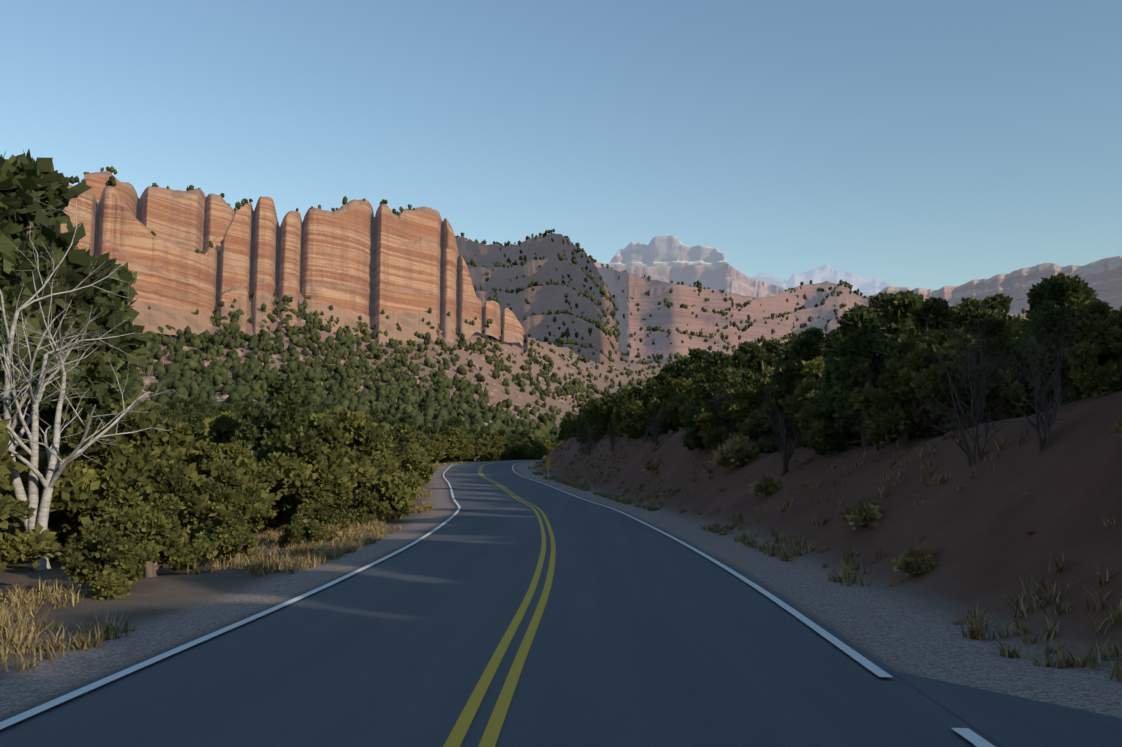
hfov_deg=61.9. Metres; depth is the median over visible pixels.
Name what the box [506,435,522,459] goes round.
tree
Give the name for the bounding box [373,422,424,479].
tree
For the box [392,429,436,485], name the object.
tree
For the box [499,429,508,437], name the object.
tree
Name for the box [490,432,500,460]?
tree
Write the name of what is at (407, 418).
tree
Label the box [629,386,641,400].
tree
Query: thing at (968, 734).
edge lines
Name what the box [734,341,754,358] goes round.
tree
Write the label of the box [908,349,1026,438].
tree
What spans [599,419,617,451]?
bare bush
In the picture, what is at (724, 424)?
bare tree
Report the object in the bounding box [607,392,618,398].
tree
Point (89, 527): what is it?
bush
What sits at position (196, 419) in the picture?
tree
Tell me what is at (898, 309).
tree
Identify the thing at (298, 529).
bush
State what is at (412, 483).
tree
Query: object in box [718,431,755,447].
dry shrub
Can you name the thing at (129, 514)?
tree
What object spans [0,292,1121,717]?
ground
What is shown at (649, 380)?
tree
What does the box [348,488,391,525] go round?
bush
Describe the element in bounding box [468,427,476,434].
tree
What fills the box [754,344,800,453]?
tree
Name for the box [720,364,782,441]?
tree
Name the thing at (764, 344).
tree
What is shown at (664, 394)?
tree
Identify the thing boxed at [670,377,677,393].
tree
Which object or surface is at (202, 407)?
tree
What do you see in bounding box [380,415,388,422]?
tree
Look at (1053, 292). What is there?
tree
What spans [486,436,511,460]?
bush
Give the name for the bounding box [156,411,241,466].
tree
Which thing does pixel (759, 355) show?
tree
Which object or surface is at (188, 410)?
tree
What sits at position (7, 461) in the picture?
tree
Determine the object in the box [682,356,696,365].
tree
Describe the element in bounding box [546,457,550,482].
object marker sign
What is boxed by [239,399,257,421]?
tree
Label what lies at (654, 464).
dry shrub
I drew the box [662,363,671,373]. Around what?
tree
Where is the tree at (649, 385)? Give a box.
[637,381,658,400]
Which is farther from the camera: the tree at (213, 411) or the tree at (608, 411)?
the tree at (213, 411)
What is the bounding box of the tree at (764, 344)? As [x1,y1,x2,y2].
[756,339,773,347]
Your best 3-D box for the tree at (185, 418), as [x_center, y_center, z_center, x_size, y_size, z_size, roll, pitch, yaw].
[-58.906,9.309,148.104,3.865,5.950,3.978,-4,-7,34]
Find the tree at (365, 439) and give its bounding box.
[339,421,415,521]
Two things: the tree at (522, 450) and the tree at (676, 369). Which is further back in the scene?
the tree at (522, 450)
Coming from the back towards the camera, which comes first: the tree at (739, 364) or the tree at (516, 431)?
the tree at (516, 431)
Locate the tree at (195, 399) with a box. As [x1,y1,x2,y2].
[187,395,200,406]
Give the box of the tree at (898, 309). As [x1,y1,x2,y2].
[861,291,970,443]
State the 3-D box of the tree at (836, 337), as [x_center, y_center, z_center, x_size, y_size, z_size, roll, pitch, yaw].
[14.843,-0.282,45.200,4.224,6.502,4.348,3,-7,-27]
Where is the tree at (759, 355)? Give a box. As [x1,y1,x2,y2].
[738,344,794,439]
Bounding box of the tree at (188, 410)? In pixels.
[182,406,195,420]
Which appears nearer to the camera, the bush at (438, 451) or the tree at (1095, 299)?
the tree at (1095, 299)
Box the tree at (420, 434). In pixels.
[387,430,433,460]
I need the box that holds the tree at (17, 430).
[0,387,52,448]
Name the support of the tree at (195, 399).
on the ground
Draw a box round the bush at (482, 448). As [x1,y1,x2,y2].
[465,434,490,461]
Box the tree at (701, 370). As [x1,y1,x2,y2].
[690,361,706,384]
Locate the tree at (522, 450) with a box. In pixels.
[509,439,535,459]
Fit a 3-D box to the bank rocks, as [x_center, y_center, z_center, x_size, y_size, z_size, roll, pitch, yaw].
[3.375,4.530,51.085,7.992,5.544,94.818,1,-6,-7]
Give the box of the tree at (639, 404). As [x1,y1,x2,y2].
[635,400,643,408]
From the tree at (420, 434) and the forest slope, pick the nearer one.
the tree at (420, 434)
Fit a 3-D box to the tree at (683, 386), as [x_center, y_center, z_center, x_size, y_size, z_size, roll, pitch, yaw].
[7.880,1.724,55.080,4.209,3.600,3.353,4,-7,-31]
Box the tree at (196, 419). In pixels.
[182,411,204,437]
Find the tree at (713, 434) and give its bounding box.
[692,378,759,449]
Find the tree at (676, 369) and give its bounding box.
[663,359,687,379]
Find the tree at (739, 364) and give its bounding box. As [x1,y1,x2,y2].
[729,351,749,372]
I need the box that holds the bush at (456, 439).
[439,427,473,462]
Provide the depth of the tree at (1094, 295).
42.67 m
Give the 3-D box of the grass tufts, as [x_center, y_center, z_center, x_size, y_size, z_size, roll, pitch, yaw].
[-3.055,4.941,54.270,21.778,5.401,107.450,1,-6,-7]
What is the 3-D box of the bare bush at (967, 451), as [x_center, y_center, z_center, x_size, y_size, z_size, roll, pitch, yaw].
[7.111,0.493,16.911,1.804,2.501,1.808,4,-7,-36]
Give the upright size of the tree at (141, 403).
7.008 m
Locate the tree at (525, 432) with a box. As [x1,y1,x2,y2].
[517,428,533,440]
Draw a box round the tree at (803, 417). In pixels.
[778,385,874,445]
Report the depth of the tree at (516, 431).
144.96 m
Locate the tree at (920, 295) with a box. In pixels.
[904,290,924,302]
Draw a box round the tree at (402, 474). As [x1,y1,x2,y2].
[383,433,418,499]
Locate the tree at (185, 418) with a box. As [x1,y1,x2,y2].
[181,414,189,422]
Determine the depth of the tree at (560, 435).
95.17 m
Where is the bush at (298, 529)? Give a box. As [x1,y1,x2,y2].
[276,513,328,546]
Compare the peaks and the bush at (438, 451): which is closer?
the bush at (438, 451)
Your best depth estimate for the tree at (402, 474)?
44.21 m
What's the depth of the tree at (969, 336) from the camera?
36.84 m
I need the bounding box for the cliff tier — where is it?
[84,171,234,252]
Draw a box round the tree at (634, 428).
[615,399,670,443]
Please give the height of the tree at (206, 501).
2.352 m
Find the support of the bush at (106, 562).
on the ground
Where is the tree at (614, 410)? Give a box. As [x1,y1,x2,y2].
[607,389,634,434]
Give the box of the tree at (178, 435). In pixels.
[39,416,193,517]
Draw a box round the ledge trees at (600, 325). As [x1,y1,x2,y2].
[455,228,624,364]
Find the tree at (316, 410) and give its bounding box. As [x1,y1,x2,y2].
[259,376,326,415]
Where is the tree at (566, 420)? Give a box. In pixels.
[562,412,575,438]
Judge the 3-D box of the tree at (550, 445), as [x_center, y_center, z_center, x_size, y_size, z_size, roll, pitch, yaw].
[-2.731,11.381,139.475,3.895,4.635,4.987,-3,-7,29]
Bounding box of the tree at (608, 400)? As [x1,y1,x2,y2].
[602,398,613,434]
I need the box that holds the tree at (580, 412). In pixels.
[576,406,588,429]
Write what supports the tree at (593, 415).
on the ground
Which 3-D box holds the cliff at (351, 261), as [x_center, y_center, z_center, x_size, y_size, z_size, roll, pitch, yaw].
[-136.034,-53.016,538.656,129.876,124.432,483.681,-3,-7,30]
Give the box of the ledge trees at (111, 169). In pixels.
[84,166,236,243]
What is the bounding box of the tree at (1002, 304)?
[981,293,1024,320]
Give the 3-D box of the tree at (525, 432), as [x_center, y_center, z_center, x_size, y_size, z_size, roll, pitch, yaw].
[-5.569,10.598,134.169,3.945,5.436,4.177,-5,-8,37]
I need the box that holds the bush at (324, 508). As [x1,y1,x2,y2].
[297,490,360,529]
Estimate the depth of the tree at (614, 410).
70.39 m
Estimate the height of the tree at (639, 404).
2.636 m
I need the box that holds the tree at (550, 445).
[534,435,557,458]
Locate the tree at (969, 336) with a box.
[950,302,987,418]
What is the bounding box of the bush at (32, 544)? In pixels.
[0,472,60,568]
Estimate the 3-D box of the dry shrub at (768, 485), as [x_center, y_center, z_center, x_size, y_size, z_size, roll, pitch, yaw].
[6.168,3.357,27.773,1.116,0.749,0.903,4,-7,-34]
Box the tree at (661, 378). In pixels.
[641,372,681,435]
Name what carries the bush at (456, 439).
on the ground
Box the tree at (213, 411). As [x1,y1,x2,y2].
[208,404,220,418]
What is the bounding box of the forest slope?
[128,291,680,443]
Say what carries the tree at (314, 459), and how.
on the ground
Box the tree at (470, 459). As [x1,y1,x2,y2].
[446,433,473,462]
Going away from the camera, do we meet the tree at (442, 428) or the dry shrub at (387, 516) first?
the dry shrub at (387, 516)
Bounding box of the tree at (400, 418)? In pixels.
[397,415,403,422]
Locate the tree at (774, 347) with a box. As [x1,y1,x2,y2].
[752,341,790,374]
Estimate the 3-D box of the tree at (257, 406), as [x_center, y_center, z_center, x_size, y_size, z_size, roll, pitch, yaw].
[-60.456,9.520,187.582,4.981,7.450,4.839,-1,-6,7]
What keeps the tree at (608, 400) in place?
on the ground
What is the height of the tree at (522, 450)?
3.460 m
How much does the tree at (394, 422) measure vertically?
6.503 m
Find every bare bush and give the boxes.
[577,431,591,454]
[579,424,601,455]
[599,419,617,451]
[643,402,666,442]
[645,415,666,445]
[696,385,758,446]
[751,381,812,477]
[754,393,798,449]
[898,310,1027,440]
[915,336,1011,466]
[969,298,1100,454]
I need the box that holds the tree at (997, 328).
[968,314,1029,421]
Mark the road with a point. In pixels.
(646, 636)
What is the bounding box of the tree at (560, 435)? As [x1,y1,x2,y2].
[556,411,573,440]
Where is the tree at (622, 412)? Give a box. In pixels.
[614,391,637,441]
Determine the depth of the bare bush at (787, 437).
35.19 m
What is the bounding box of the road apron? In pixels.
[889,670,1121,746]
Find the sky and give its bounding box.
[0,0,1121,289]
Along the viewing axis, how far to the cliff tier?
524.19 m
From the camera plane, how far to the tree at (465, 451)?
109.16 m
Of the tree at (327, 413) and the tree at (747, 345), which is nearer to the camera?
the tree at (327, 413)
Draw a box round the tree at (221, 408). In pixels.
[217,403,228,414]
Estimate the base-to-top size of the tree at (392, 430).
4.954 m
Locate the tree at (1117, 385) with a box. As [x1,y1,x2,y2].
[1063,313,1121,392]
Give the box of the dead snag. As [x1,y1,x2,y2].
[0,188,181,570]
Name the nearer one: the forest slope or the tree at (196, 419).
the tree at (196, 419)
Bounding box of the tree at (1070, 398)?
[1051,379,1074,401]
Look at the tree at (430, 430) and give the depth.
153.29 m
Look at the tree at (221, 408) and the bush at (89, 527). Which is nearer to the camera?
the bush at (89, 527)
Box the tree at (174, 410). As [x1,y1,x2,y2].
[158,400,181,419]
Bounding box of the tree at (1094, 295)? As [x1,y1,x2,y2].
[1090,289,1112,302]
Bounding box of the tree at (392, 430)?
[368,417,401,436]
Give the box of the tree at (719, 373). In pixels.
[680,350,742,453]
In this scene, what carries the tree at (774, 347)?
on the ground
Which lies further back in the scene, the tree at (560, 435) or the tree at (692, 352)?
the tree at (560, 435)
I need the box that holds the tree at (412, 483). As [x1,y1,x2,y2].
[378,431,421,496]
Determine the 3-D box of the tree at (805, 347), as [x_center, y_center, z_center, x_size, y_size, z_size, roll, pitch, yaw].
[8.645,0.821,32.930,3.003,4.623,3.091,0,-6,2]
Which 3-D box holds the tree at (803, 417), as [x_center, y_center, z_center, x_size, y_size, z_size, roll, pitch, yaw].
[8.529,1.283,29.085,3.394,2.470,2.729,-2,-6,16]
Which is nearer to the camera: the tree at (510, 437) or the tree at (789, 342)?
the tree at (789, 342)
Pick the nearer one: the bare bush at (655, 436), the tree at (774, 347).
the bare bush at (655, 436)
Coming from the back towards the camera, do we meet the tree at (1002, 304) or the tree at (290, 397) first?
the tree at (1002, 304)
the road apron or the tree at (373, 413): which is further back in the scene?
the tree at (373, 413)
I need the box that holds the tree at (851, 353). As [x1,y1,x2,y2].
[803,308,892,458]
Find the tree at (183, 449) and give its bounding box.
[49,414,185,455]
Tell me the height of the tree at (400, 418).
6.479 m
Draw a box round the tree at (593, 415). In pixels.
[576,398,607,443]
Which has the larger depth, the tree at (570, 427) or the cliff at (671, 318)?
the cliff at (671, 318)
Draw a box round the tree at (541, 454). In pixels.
[538,439,547,459]
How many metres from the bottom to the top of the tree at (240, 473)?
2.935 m
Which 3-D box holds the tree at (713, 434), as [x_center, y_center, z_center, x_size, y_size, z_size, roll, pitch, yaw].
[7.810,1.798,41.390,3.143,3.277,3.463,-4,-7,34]
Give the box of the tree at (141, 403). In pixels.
[138,401,151,422]
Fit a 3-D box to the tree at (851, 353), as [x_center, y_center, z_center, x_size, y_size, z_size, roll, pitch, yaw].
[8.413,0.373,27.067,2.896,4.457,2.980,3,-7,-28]
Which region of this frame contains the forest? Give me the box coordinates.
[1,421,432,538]
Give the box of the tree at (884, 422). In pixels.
[848,337,969,447]
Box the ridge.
[456,233,621,364]
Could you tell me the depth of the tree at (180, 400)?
175.55 m
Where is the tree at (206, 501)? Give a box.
[144,459,267,560]
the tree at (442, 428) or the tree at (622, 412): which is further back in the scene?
the tree at (442, 428)
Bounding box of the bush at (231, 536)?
[191,508,259,565]
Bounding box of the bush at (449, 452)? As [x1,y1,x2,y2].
[429,434,457,463]
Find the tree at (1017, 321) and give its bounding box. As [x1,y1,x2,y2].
[977,308,1055,419]
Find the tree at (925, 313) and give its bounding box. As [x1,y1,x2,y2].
[873,296,988,437]
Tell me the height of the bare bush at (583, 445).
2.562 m
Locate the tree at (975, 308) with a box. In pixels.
[908,297,1005,439]
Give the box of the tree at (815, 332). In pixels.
[795,326,827,348]
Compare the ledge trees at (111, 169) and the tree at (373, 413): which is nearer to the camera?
the tree at (373, 413)
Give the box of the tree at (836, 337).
[820,304,880,360]
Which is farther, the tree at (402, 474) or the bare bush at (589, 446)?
the bare bush at (589, 446)
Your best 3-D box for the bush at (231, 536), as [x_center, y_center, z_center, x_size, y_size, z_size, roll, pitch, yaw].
[-6.582,3.271,18.451,1.322,1.240,1.456,3,-7,-23]
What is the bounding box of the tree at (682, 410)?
[677,397,716,424]
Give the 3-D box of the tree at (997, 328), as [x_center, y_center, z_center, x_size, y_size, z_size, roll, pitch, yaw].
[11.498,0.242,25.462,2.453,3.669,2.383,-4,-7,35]
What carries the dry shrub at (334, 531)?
on the ground
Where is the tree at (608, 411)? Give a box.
[603,395,618,423]
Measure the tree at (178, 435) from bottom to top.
4.231 m
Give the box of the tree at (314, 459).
[257,414,382,531]
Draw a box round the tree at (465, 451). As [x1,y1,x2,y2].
[452,443,474,462]
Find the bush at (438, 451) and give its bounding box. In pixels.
[419,435,443,461]
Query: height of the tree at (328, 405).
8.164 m
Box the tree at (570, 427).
[566,414,577,431]
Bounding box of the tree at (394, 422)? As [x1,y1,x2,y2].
[390,419,399,425]
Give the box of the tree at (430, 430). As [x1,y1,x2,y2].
[423,426,437,438]
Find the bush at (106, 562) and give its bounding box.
[56,527,162,599]
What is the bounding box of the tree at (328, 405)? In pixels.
[324,403,333,409]
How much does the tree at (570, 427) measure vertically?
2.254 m
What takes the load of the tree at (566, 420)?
on the ground
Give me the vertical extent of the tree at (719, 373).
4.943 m
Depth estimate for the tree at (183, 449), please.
29.08 m
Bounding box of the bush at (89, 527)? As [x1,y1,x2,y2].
[66,518,104,546]
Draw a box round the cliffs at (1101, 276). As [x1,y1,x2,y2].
[866,256,1121,313]
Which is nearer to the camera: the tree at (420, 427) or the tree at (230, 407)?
the tree at (230, 407)
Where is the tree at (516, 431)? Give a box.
[507,428,523,442]
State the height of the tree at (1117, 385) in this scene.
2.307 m
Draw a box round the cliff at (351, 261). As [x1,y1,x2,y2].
[23,184,527,351]
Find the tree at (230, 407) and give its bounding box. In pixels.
[219,404,235,414]
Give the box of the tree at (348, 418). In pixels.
[330,407,400,497]
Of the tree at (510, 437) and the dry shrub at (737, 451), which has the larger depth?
the tree at (510, 437)
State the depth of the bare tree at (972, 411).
20.88 m
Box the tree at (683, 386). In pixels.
[656,376,696,428]
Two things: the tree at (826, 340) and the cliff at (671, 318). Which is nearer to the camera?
the tree at (826, 340)
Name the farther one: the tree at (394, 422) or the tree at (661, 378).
the tree at (394, 422)
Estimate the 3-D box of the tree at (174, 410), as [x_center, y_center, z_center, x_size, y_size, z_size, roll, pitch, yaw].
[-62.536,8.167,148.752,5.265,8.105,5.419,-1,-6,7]
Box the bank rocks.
[532,401,1079,624]
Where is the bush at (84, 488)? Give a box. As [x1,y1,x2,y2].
[8,400,205,561]
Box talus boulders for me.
[137,301,624,429]
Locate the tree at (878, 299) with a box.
[868,291,889,320]
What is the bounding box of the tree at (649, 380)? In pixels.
[643,377,656,385]
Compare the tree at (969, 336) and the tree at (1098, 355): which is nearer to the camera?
the tree at (1098, 355)
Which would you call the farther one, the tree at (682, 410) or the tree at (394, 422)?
the tree at (394, 422)
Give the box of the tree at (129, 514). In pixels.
[90,487,218,577]
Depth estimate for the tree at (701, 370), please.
55.97 m
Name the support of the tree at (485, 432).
on the ground
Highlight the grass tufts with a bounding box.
[0,429,1121,681]
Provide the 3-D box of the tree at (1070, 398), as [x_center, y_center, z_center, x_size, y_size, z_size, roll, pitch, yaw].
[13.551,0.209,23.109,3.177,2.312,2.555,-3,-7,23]
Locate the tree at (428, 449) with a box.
[400,423,433,460]
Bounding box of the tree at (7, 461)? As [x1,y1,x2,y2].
[0,404,29,490]
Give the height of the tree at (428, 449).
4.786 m
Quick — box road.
[0,460,1001,746]
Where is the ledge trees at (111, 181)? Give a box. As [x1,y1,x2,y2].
[65,176,499,331]
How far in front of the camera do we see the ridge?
946.85 m
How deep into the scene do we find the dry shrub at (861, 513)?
18.45 m
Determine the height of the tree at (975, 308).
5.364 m
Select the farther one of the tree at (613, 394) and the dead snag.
the tree at (613, 394)
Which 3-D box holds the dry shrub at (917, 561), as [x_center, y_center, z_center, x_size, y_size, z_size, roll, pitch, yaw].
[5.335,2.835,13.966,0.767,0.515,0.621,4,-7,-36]
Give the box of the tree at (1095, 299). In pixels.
[1091,298,1111,310]
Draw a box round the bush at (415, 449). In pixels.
[393,423,428,469]
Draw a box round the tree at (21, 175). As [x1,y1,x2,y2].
[0,149,150,538]
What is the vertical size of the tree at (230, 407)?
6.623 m
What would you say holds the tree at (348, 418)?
on the ground
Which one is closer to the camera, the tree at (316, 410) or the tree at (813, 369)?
the tree at (813, 369)
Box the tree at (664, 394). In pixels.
[652,382,691,432]
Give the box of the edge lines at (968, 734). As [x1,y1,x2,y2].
[0,460,994,746]
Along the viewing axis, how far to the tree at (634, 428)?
56.33 m
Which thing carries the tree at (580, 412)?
on the ground
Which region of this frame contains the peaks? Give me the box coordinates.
[751,264,912,295]
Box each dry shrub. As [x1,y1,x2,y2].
[323,522,347,539]
[375,511,394,521]
[642,458,662,473]
[709,435,758,470]
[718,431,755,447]
[749,474,780,495]
[840,498,881,530]
[891,546,937,575]
[1109,414,1121,436]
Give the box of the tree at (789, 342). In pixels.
[784,338,795,344]
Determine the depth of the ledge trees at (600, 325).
909.46 m
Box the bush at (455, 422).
[442,416,466,462]
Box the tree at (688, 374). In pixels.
[683,349,709,381]
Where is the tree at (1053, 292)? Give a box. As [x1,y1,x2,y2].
[1018,278,1117,406]
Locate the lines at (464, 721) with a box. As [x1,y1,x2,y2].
[443,460,555,746]
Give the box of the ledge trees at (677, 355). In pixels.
[601,264,1025,362]
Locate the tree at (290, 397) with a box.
[230,373,345,529]
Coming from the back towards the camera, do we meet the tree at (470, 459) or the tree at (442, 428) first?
the tree at (442, 428)
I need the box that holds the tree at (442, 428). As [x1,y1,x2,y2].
[436,424,449,436]
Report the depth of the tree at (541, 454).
129.06 m
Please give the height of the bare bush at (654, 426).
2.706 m
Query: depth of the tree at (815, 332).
48.07 m
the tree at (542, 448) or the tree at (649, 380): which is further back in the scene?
the tree at (542, 448)
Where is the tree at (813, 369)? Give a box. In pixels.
[790,355,875,435]
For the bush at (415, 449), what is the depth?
67.22 m
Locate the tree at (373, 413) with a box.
[369,409,380,422]
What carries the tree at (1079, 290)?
on the ground
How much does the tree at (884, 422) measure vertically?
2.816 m
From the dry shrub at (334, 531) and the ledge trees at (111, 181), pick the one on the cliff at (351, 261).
the ledge trees at (111, 181)
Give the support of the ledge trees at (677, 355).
on the cliff at (671, 318)
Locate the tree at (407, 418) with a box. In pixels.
[403,414,416,429]
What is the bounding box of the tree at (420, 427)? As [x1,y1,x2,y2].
[415,424,424,433]
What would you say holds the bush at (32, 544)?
on the ground
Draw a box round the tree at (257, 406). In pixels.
[251,403,261,410]
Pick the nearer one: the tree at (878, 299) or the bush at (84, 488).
the bush at (84, 488)
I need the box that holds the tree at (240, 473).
[191,438,281,534]
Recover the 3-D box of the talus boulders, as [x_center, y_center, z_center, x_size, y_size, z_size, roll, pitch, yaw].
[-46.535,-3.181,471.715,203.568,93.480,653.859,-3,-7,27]
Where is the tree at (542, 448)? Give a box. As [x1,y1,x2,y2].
[525,436,546,459]
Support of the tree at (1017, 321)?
on the ground
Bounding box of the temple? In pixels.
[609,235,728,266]
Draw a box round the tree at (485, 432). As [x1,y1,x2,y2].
[475,428,493,461]
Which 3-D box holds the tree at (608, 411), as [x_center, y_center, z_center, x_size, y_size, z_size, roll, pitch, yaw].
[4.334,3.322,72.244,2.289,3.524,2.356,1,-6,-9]
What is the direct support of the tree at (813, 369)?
on the ground
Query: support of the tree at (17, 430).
on the ground
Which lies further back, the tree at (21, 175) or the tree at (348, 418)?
the tree at (348, 418)
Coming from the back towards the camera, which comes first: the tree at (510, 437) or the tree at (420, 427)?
the tree at (420, 427)
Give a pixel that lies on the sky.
(912, 144)
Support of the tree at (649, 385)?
on the ground
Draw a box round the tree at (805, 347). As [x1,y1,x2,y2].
[761,334,832,448]
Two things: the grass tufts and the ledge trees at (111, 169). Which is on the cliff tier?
the ledge trees at (111, 169)
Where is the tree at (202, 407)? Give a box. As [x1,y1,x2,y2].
[185,402,212,424]
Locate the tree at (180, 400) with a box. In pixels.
[169,396,186,409]
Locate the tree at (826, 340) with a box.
[821,335,833,347]
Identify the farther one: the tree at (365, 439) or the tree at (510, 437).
the tree at (510, 437)
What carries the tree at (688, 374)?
on the ground
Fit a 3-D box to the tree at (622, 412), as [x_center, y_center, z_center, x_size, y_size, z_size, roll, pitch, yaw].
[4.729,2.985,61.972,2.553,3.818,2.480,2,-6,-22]
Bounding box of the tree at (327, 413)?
[311,408,353,500]
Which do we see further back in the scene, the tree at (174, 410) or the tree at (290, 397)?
the tree at (174, 410)
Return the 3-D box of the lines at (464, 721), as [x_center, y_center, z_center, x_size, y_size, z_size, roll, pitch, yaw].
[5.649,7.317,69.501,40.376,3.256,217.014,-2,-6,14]
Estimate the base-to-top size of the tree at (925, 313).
4.330 m
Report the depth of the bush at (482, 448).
116.45 m
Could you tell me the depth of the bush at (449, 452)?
104.82 m
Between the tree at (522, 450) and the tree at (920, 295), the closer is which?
the tree at (920, 295)
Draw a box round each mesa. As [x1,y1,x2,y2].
[594,262,786,297]
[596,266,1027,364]
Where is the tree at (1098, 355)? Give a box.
[1063,300,1121,397]
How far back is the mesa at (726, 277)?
3093.36 m
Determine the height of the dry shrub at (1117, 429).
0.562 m
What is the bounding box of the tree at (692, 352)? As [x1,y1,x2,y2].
[677,348,705,379]
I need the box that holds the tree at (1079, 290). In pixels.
[1006,272,1106,419]
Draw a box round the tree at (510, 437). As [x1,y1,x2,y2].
[500,434,516,460]

